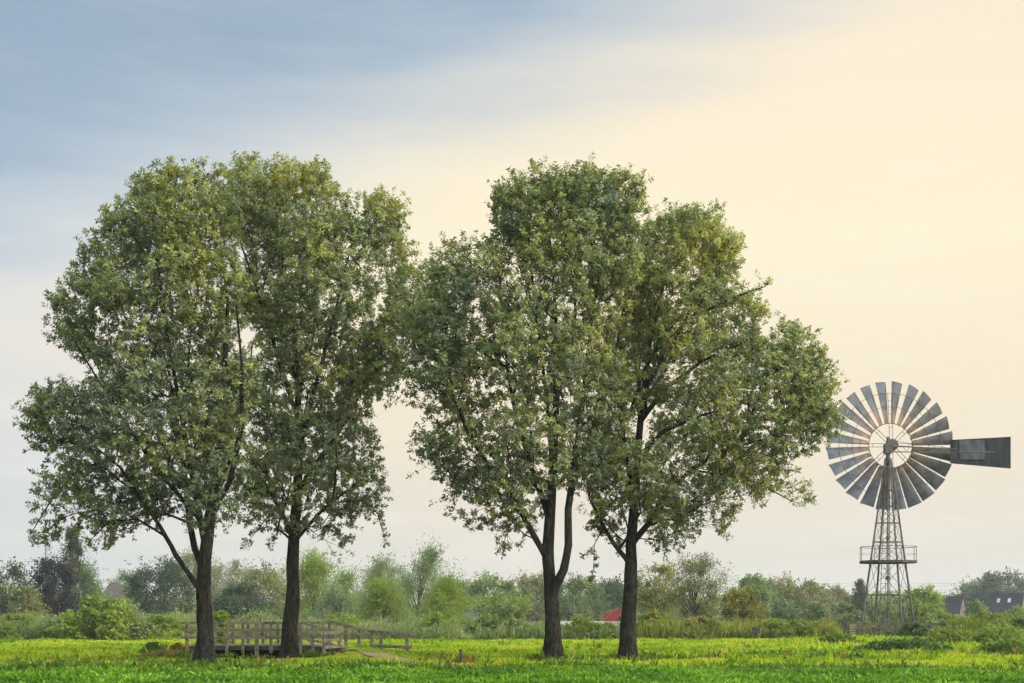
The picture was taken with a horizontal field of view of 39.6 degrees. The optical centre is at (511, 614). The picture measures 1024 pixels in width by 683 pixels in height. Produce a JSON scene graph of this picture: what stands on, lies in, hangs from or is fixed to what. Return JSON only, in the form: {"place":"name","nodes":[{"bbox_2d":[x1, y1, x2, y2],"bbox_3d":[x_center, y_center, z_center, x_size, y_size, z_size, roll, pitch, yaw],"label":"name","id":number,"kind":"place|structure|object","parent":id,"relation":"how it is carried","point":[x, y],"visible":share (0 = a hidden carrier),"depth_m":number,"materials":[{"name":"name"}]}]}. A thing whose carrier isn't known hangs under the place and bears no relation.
{"place":"outdoors","nodes":[
{"label":"outdoors","id":0,"kind":"place"},
{"bbox_2d":[102,582,138,614],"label":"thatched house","id":1,"kind":"structure","parent":0,"point":[116,588],"depth_m":208.89,"materials":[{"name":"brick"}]},
{"bbox_2d":[460,612,481,626],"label":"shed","id":2,"kind":"structure","parent":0,"point":[475,613],"depth_m":149.55,"materials":[{"name":"grey wood"}]},
{"bbox_2d":[9,618,966,679],"bbox_3d":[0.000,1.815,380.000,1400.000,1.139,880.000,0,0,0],"label":"ground","id":3,"kind":"structure","parent":0,"point":[352,651],"depth_m":53.36,"materials":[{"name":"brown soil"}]},
{"bbox_2d":[0,612,37,639],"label":"hedge bush","id":4,"kind":"object","parent":3,"relation":"on","point":[7,630],"visible":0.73,"depth_m":90.18,"materials":[{"name":"green plant"}]},
{"bbox_2d":[0,556,44,617],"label":"broadleaf tree","id":5,"kind":"object","parent":3,"relation":"on","point":[15,571],"visible":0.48,"depth_m":149.38,"materials":[{"name":"green plant"}]},
{"bbox_2d":[4,585,54,618],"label":"garden bush","id":6,"kind":"object","parent":3,"relation":"on","point":[35,602],"visible":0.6,"depth_m":127.77,"materials":[{"name":"green plant"}]},
{"bbox_2d":[44,537,48,598],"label":"mast","id":7,"kind":"object","parent":3,"relation":"on","point":[46,552],"visible":0.06,"depth_m":249.80,"materials":[{"name":"white metal"}]},
{"bbox_2d":[19,552,81,617],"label":"purple tree","id":8,"kind":"object","parent":3,"relation":"on","point":[63,602],"visible":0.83,"depth_m":139.35,"materials":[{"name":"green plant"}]},
{"bbox_2d":[36,615,85,638],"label":"hedge bush","id":9,"kind":"object","parent":3,"relation":"on","point":[43,626],"visible":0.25,"depth_m":89.50,"materials":[{"name":"green plant"}]},
{"bbox_2d":[55,522,97,614],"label":"slender tree","id":10,"kind":"object","parent":3,"relation":"on","point":[72,546],"visible":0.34,"depth_m":149.94,"materials":[{"name":"green plant"}]},
{"bbox_2d":[45,589,139,640],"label":"willow bush","id":11,"kind":"object","parent":3,"relation":"on","point":[93,609],"visible":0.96,"depth_m":87.31,"materials":[{"name":"green plant"}]},
{"bbox_2d":[59,549,125,604],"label":"broadleaf tree","id":12,"kind":"object","parent":3,"relation":"on","point":[85,570],"visible":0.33,"depth_m":159.63,"materials":[{"name":"green plant"}]},
{"bbox_2d":[0,605,196,639],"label":"reed bed","id":13,"kind":"object","parent":3,"relation":"on","point":[27,630],"visible":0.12,"depth_m":90.58,"materials":[{"name":"green plant"}]},
{"bbox_2d":[100,568,151,614],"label":"distant tree","id":14,"kind":"object","parent":3,"relation":"on","point":[120,580],"visible":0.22,"depth_m":239.63,"materials":[{"name":"green plant"}]},
{"bbox_2d":[10,155,266,662],"bbox_3d":[-11.853,-6.454,45.569,8.056,16.436,8.540,0,0,0],"label":"tree","id":15,"kind":"object","parent":3,"relation":"on","point":[123,389],"visible":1,"depth_m":44.26,"materials":[{"name":"green plant"}]},
{"bbox_2d":[120,615,160,640],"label":"hedge bush","id":16,"kind":"object","parent":3,"relation":"on","point":[140,626],"visible":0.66,"depth_m":87.33,"materials":[{"name":"green plant"}]},
{"bbox_2d":[138,641,164,652],"bbox_3d":[-14.647,1.414,57.999,1.229,0.725,1.227,0,0,-26],"label":"garden bush","id":17,"kind":"object","parent":3,"relation":"on","point":[153,645],"visible":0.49,"depth_m":57.78,"materials":[{"name":"green plant"}]},
{"bbox_2d":[120,554,196,617],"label":"broadleaf tree","id":18,"kind":"object","parent":3,"relation":"on","point":[166,581],"visible":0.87,"depth_m":173.40,"materials":[{"name":"green plant"}]},
{"bbox_2d":[137,613,185,639],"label":"garden bush","id":19,"kind":"object","parent":3,"relation":"on","point":[156,620],"visible":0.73,"depth_m":88.60,"materials":[{"name":"green plant"}]},
{"bbox_2d":[168,642,184,650],"bbox_3d":[-12.745,1.375,54.005,0.940,0.712,0.886,0,0,0],"label":"autumn bush","id":20,"kind":"object","parent":3,"relation":"on","point":[176,645],"visible":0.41,"depth_m":53.89,"materials":[{"name":"orange plant"}]},
{"bbox_2d":[154,546,236,615],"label":"distant tree","id":21,"kind":"object","parent":3,"relation":"on","point":[191,560],"visible":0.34,"depth_m":209.84,"materials":[{"name":"green plant"}]},
{"bbox_2d":[212,610,233,643],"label":"garden bush","id":22,"kind":"object","parent":3,"relation":"on","point":[220,615],"visible":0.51,"depth_m":65.81,"materials":[{"name":"green plant"}]},
{"bbox_2d":[211,557,261,612],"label":"distant tree","id":23,"kind":"object","parent":3,"relation":"on","point":[230,571],"visible":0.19,"depth_m":214.21,"materials":[{"name":"green plant"}]},
{"bbox_2d":[211,576,283,619],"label":"broadleaf tree","id":24,"kind":"object","parent":3,"relation":"on","point":[222,602],"visible":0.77,"depth_m":164.14,"materials":[{"name":"green plant"}]},
{"bbox_2d":[232,604,281,627],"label":"hedge bush","id":25,"kind":"object","parent":3,"relation":"on","point":[255,615],"visible":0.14,"depth_m":91.56,"materials":[{"name":"green plant"}]},
{"bbox_2d":[213,557,301,621],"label":"broadleaf tree","id":26,"kind":"object","parent":3,"relation":"on","point":[265,583],"visible":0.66,"depth_m":183.51,"materials":[{"name":"green plant"}]},
{"bbox_2d":[181,620,411,658],"bbox_3d":[-8.445,1.365,54.558,9.190,2.314,3.475,0,0,0],"label":"footbridge","id":27,"kind":"object","parent":3,"relation":"on","point":[270,648],"visible":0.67,"depth_m":54.05,"materials":[{"name":"brown wood"}]},
{"bbox_2d":[261,537,348,621],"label":"willow tree","id":28,"kind":"object","parent":3,"relation":"on","point":[312,572],"visible":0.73,"depth_m":129.40,"materials":[{"name":"green plant"}]},
{"bbox_2d":[214,150,438,658],"bbox_3d":[-6.995,-7.615,51.938,8.592,18.950,7.960,0,0,-40],"label":"tree","id":29,"kind":"object","parent":3,"relation":"on","point":[263,215],"visible":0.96,"depth_m":50.56,"materials":[{"name":"green plant"}]},
{"bbox_2d":[189,614,473,639],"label":"reed bed","id":30,"kind":"object","parent":3,"relation":"on","point":[453,631],"visible":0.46,"depth_m":88.64,"materials":[{"name":"green plant"}]},
{"bbox_2d":[318,612,359,628],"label":"hedge bush","id":31,"kind":"object","parent":3,"relation":"on","point":[341,618],"visible":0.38,"depth_m":91.63,"materials":[{"name":"green plant"}]},
{"bbox_2d":[299,571,381,621],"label":"willow tree","id":32,"kind":"object","parent":3,"relation":"on","point":[331,602],"visible":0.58,"depth_m":121.54,"materials":[{"name":"green plant"}]},
{"bbox_2d":[311,561,377,618],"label":"willow tree","id":33,"kind":"object","parent":3,"relation":"on","point":[343,577],"visible":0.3,"depth_m":164.11,"materials":[{"name":"green plant"}]},
{"bbox_2d":[348,548,408,621],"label":"poplar tree","id":34,"kind":"object","parent":3,"relation":"on","point":[380,564],"visible":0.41,"depth_m":144.42,"materials":[{"name":"green plant"}]},
{"bbox_2d":[344,646,415,660],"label":"path","id":35,"kind":"structure","parent":3,"relation":"on","point":[384,655],"depth_m":52.06,"materials":[{"name":"beige gravel"}]},
{"bbox_2d":[344,571,424,625],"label":"willow tree","id":36,"kind":"object","parent":3,"relation":"on","point":[382,592],"visible":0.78,"depth_m":113.68,"materials":[{"name":"green plant"}]},
{"bbox_2d":[380,561,417,620],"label":"distant tree","id":37,"kind":"object","parent":3,"relation":"on","point":[395,568],"visible":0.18,"depth_m":184.39,"materials":[{"name":"green plant"}]},
{"bbox_2d":[361,531,477,624],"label":"poplar tree","id":38,"kind":"object","parent":3,"relation":"on","point":[424,568],"visible":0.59,"depth_m":119.64,"materials":[{"name":"green plant"}]},
{"bbox_2d":[411,610,459,639],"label":"hedge bush","id":39,"kind":"object","parent":3,"relation":"on","point":[435,617],"visible":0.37,"depth_m":90.42,"materials":[{"name":"green plant"}]},
{"bbox_2d":[415,572,470,615],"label":"broadleaf tree","id":40,"kind":"object","parent":3,"relation":"on","point":[463,587],"visible":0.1,"depth_m":203.52,"materials":[{"name":"green plant"}]},
{"bbox_2d":[402,566,490,625],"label":"willow tree","id":41,"kind":"object","parent":3,"relation":"on","point":[450,588],"visible":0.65,"depth_m":109.31,"materials":[{"name":"green plant"}]},
{"bbox_2d":[459,649,462,662],"bbox_3d":[-1.626,1.417,45.400,0.132,0.666,0.122,0,0,0],"label":"stake","id":42,"kind":"object","parent":3,"relation":"on","point":[461,655],"visible":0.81,"depth_m":45.35,"materials":[{"name":"grey wood"}]},
{"bbox_2d":[0,579,958,620],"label":"wood","id":43,"kind":"object","parent":3,"relation":"on","point":[717,613],"visible":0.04,"depth_m":384.84,"materials":[{"name":"green plant"}]},
{"bbox_2d":[463,612,506,638],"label":"hedge bush","id":44,"kind":"object","parent":3,"relation":"on","point":[493,623],"visible":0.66,"depth_m":92.50,"materials":[{"name":"green plant"}]},
{"bbox_2d":[457,569,537,621],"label":"broadleaf tree","id":45,"kind":"object","parent":3,"relation":"on","point":[506,588],"visible":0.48,"depth_m":199.83,"materials":[{"name":"green plant"}]},
{"bbox_2d":[471,587,535,623],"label":"broadleaf tree","id":46,"kind":"object","parent":3,"relation":"on","point":[493,603],"visible":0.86,"depth_m":174.40,"materials":[{"name":"green plant"}]},
{"bbox_2d":[0,641,1020,663],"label":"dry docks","id":47,"kind":"object","parent":3,"relation":"on","point":[454,660],"visible":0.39,"depth_m":50.47,"materials":[{"name":"orange plant"}]},
{"bbox_2d":[0,662,1023,682],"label":"crop field","id":48,"kind":"structure","parent":3,"relation":"on","point":[633,673],"depth_m":33.52,"materials":[{"name":"green plant"}]},
{"bbox_2d":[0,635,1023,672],"bbox_3d":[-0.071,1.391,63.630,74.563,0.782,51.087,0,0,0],"label":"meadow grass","id":49,"kind":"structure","parent":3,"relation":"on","point":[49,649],"depth_m":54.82,"materials":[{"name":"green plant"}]},
{"bbox_2d":[0,642,1023,671],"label":"weed fringe","id":50,"kind":"object","parent":3,"relation":"on","point":[20,665],"visible":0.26,"depth_m":40.05,"materials":[{"name":"green plant"}]},
{"bbox_2d":[498,617,533,639],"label":"hedge bush","id":51,"kind":"object","parent":3,"relation":"on","point":[512,621],"visible":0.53,"depth_m":91.79,"materials":[{"name":"green plant"}]},
{"bbox_2d":[385,151,653,658],"bbox_3d":[0.452,-6.534,46.460,8.193,16.512,8.558,0,0,38],"label":"tree","id":52,"kind":"object","parent":3,"relation":"on","point":[570,197],"visible":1,"depth_m":45.02,"materials":[{"name":"green plant"}]},
{"bbox_2d":[508,569,577,622],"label":"broadleaf tree","id":53,"kind":"object","parent":3,"relation":"on","point":[531,583],"visible":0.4,"depth_m":203.86,"materials":[{"name":"green plant"}]},
{"bbox_2d":[463,620,650,639],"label":"reed bed","id":54,"kind":"object","parent":3,"relation":"on","point":[538,632],"visible":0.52,"depth_m":91.25,"materials":[{"name":"green plant"}]},
{"bbox_2d":[527,571,617,622],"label":"broadleaf tree","id":55,"kind":"object","parent":3,"relation":"on","point":[571,608],"visible":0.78,"depth_m":166.53,"materials":[{"name":"green plant"}]},
{"bbox_2d":[561,614,595,639],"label":"autumn bush","id":56,"kind":"object","parent":3,"relation":"on","point":[583,622],"visible":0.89,"depth_m":91.53,"materials":[{"name":"green plant"}]},
{"bbox_2d":[560,621,637,625],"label":"concrete wall","id":57,"kind":"structure","parent":3,"relation":"on","point":[602,622],"depth_m":117.92,"materials":[{"name":"white concrete"}]},
{"bbox_2d":[588,619,619,639],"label":"hedge bush","id":58,"kind":"object","parent":3,"relation":"on","point":[597,626],"visible":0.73,"depth_m":91.41,"materials":[{"name":"green plant"}]},
{"bbox_2d":[583,573,643,620],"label":"distant tree","id":59,"kind":"object","parent":3,"relation":"on","point":[615,598],"visible":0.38,"depth_m":237.29,"materials":[{"name":"green plant"}]},
{"bbox_2d":[617,612,639,620],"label":"garden bush","id":60,"kind":"object","parent":3,"relation":"on","point":[619,618],"visible":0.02,"depth_m":149.67,"materials":[{"name":"green plant"}]},
{"bbox_2d":[608,559,692,620],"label":"willow tree","id":61,"kind":"object","parent":3,"relation":"on","point":[650,594],"visible":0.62,"depth_m":117.07,"materials":[{"name":"green plant"}]},
{"bbox_2d":[636,608,674,638],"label":"hedge bush","id":62,"kind":"object","parent":3,"relation":"on","point":[653,615],"visible":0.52,"depth_m":91.69,"materials":[{"name":"green plant"}]},
{"bbox_2d":[644,544,744,619],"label":"thorn tree","id":63,"kind":"object","parent":3,"relation":"on","point":[700,566],"visible":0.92,"depth_m":107.31,"materials":[{"name":"green plant"}]},
{"bbox_2d":[672,614,725,638],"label":"hedge bush","id":64,"kind":"object","parent":3,"relation":"on","point":[704,620],"visible":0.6,"depth_m":90.44,"materials":[{"name":"green plant"}]},
{"bbox_2d":[570,197,851,659],"bbox_3d":[6.691,-6.333,49.407,8.774,16.063,8.739,0,0,-45],"label":"tree","id":65,"kind":"object","parent":3,"relation":"on","point":[688,236],"visible":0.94,"depth_m":48.10,"materials":[{"name":"green plant"}]},
{"bbox_2d":[636,615,847,639],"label":"tall weeds","id":66,"kind":"object","parent":3,"relation":"on","point":[667,629],"visible":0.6,"depth_m":90.27,"materials":[{"name":"green plant"}]},
{"bbox_2d":[715,583,773,622],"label":"garden bush","id":67,"kind":"object","parent":3,"relation":"on","point":[734,600],"visible":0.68,"depth_m":99.46,"materials":[{"name":"green plant"}]},
{"bbox_2d":[720,569,780,618],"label":"broadleaf tree","id":68,"kind":"object","parent":3,"relation":"on","point":[756,583],"visible":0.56,"depth_m":199.24,"materials":[{"name":"green plant"}]},
{"bbox_2d":[752,627,759,637],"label":"post box","id":69,"kind":"object","parent":3,"relation":"on","point":[755,630],"visible":0.88,"depth_m":88.85,"materials":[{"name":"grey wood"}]},
{"bbox_2d":[756,573,785,612],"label":"distant tree","id":70,"kind":"object","parent":3,"relation":"on","point":[777,585],"visible":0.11,"depth_m":223.53,"materials":[{"name":"green plant"}]},
{"bbox_2d":[759,617,786,638],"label":"hedge bush","id":71,"kind":"object","parent":3,"relation":"on","point":[775,622],"visible":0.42,"depth_m":90.80,"materials":[{"name":"green plant"}]},
{"bbox_2d":[764,597,802,621],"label":"garden bush","id":72,"kind":"object","parent":3,"relation":"on","point":[786,611],"visible":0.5,"depth_m":149.26,"materials":[{"name":"green plant"}]},
{"bbox_2d":[773,617,820,638],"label":"hedge bush","id":73,"kind":"object","parent":3,"relation":"on","point":[793,628],"visible":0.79,"depth_m":88.58,"materials":[{"name":"green plant"}]},
{"bbox_2d":[768,571,845,619],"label":"broadleaf tree","id":74,"kind":"object","parent":3,"relation":"on","point":[801,596],"visible":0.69,"depth_m":213.32,"materials":[{"name":"green plant"}]},
{"bbox_2d":[795,600,836,622],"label":"garden bush","id":75,"kind":"object","parent":3,"relation":"on","point":[819,612],"visible":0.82,"depth_m":141.34,"materials":[{"name":"green plant"}]},
{"bbox_2d":[820,583,853,618],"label":"distant tree","id":76,"kind":"object","parent":3,"relation":"on","point":[842,596],"visible":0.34,"depth_m":249.05,"materials":[{"name":"green plant"}]},
{"bbox_2d":[816,631,865,643],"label":"bramble patch","id":77,"kind":"object","parent":3,"relation":"on","point":[834,637],"visible":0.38,"depth_m":69.52,"materials":[{"name":"green plant"}]},
{"bbox_2d":[828,601,869,628],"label":"garden bush","id":78,"kind":"object","parent":3,"relation":"on","point":[840,613],"visible":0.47,"depth_m":149.55,"materials":[{"name":"green plant"}]},
{"bbox_2d":[689,578,1023,610],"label":"power line","id":79,"kind":"object","parent":3,"relation":"on","point":[916,586],"visible":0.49,"depth_m":299.20,"materials":[{"name":"grey metal"}]},
{"bbox_2d":[846,578,872,614],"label":"slender tree","id":80,"kind":"object","parent":3,"relation":"on","point":[856,599],"visible":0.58,"depth_m":229.60,"materials":[{"name":"green plant"}]},
{"bbox_2d":[864,601,899,622],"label":"garden bush","id":81,"kind":"object","parent":3,"relation":"on","point":[879,610],"visible":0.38,"depth_m":159.23,"materials":[{"name":"green plant"}]},
{"bbox_2d":[843,619,942,636],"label":"tall weeds","id":82,"kind":"object","parent":3,"relation":"on","point":[880,630],"visible":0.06,"depth_m":93.27,"materials":[{"name":"green plant"}]},
{"bbox_2d":[844,621,955,635],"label":"board fence","id":83,"kind":"object","parent":3,"relation":"on","point":[896,628],"visible":0.56,"depth_m":91.39,"materials":[{"name":"brown wood"}]},
{"bbox_2d":[777,633,1023,650],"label":"bank grass","id":84,"kind":"structure","parent":3,"relation":"on","point":[791,644],"depth_m":67.11,"materials":[{"name":"green plant"}]},
{"bbox_2d":[853,636,952,652],"bbox_3d":[16.581,1.297,60.039,4.209,0.822,2.953,0,0,0],"label":"bramble patch","id":85,"kind":"object","parent":3,"relation":"on","point":[889,644],"visible":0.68,"depth_m":59.50,"materials":[{"name":"green plant"}]},
{"bbox_2d":[895,621,929,636],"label":"garden bush","id":86,"kind":"object","parent":3,"relation":"on","point":[909,628],"visible":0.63,"depth_m":89.99,"materials":[{"name":"green plant"}]},
{"bbox_2d":[889,597,941,626],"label":"garden bush","id":87,"kind":"object","parent":3,"relation":"on","point":[921,609],"visible":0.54,"depth_m":149.27,"materials":[{"name":"green plant"}]},
{"bbox_2d":[826,381,1010,626],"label":"wind pump","id":88,"kind":"object","parent":3,"relation":"on","point":[991,452],"visible":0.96,"depth_m":95.54,"materials":[{"name":"metal"}]},
{"bbox_2d":[892,582,948,622],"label":"broadleaf tree","id":89,"kind":"object","parent":3,"relation":"on","point":[929,596],"visible":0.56,"depth_m":168.77,"materials":[{"name":"green plant"}]},
{"bbox_2d":[924,610,960,626],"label":"hedge bush","id":90,"kind":"object","parent":3,"relation":"on","point":[943,615],"visible":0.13,"depth_m":96.52,"materials":[{"name":"green plant"}]},
{"bbox_2d":[921,623,979,643],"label":"bramble patch","id":91,"kind":"object","parent":3,"relation":"on","point":[957,635],"visible":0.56,"depth_m":69.29,"materials":[{"name":"green plant"}]},
{"bbox_2d":[944,575,997,603],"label":"distant tree","id":92,"kind":"object","parent":3,"relation":"on","point":[964,588],"visible":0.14,"depth_m":360.56,"materials":[{"name":"green plant"}]},
{"bbox_2d":[963,599,988,617],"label":"garden bush","id":93,"kind":"object","parent":3,"relation":"on","point":[972,607],"visible":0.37,"depth_m":229.51,"materials":[{"name":"green plant"}]},
{"bbox_2d":[938,609,1023,631],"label":"tall weeds","id":94,"kind":"object","parent":3,"relation":"on","point":[969,623],"visible":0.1,"depth_m":90.42,"materials":[{"name":"green plant"}]},
{"bbox_2d":[971,608,1004,630],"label":"hedge bush","id":95,"kind":"object","parent":3,"relation":"on","point":[981,614],"visible":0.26,"depth_m":91.72,"materials":[{"name":"green plant"}]},
{"bbox_2d":[961,620,1023,642],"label":"bramble patch","id":96,"kind":"object","parent":3,"relation":"on","point":[990,633],"visible":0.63,"depth_m":69.13,"materials":[{"name":"green plant"}]},
{"bbox_2d":[962,566,1023,613],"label":"broadleaf tree","id":97,"kind":"object","parent":3,"relation":"on","point":[992,582],"visible":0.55,"depth_m":348.04,"materials":[{"name":"green plant"}]},
{"bbox_2d":[973,636,1023,654],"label":"bramble patch","id":98,"kind":"object","parent":3,"relation":"on","point":[999,646],"visible":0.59,"depth_m":55.66,"materials":[{"name":"green plant"}]},
{"bbox_2d":[1004,605,1023,617],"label":"garden bush","id":99,"kind":"object","parent":3,"relation":"on","point":[1017,607],"visible":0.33,"depth_m":199.09,"materials":[{"name":"green plant"}]},
{"bbox_2d":[1008,617,1023,631],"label":"garden bush","id":100,"kind":"object","parent":3,"relation":"on","point":[1019,622],"visible":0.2,"depth_m":85.67,"materials":[{"name":"green plant"}]},
{"bbox_2d":[0,0,1023,604],"label":"sky","id":101,"kind":"structure","parent":0,"point":[867,156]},
{"bbox_2d":[596,609,621,620],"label":"barn","id":102,"kind":"structure","parent":0,"point":[613,615],"depth_m":198.85,"materials":[{"name":"brick"}]},
{"bbox_2d":[937,596,966,621],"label":"house","id":103,"kind":"structure","parent":0,"point":[956,604],"depth_m":298.11,"materials":[{"name":"brick"}]},
{"bbox_2d":[986,593,1023,615],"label":"house","id":104,"kind":"structure","parent":0,"point":[998,603],"depth_m":298.39,"materials":[{"name":"brick"}]}
]}

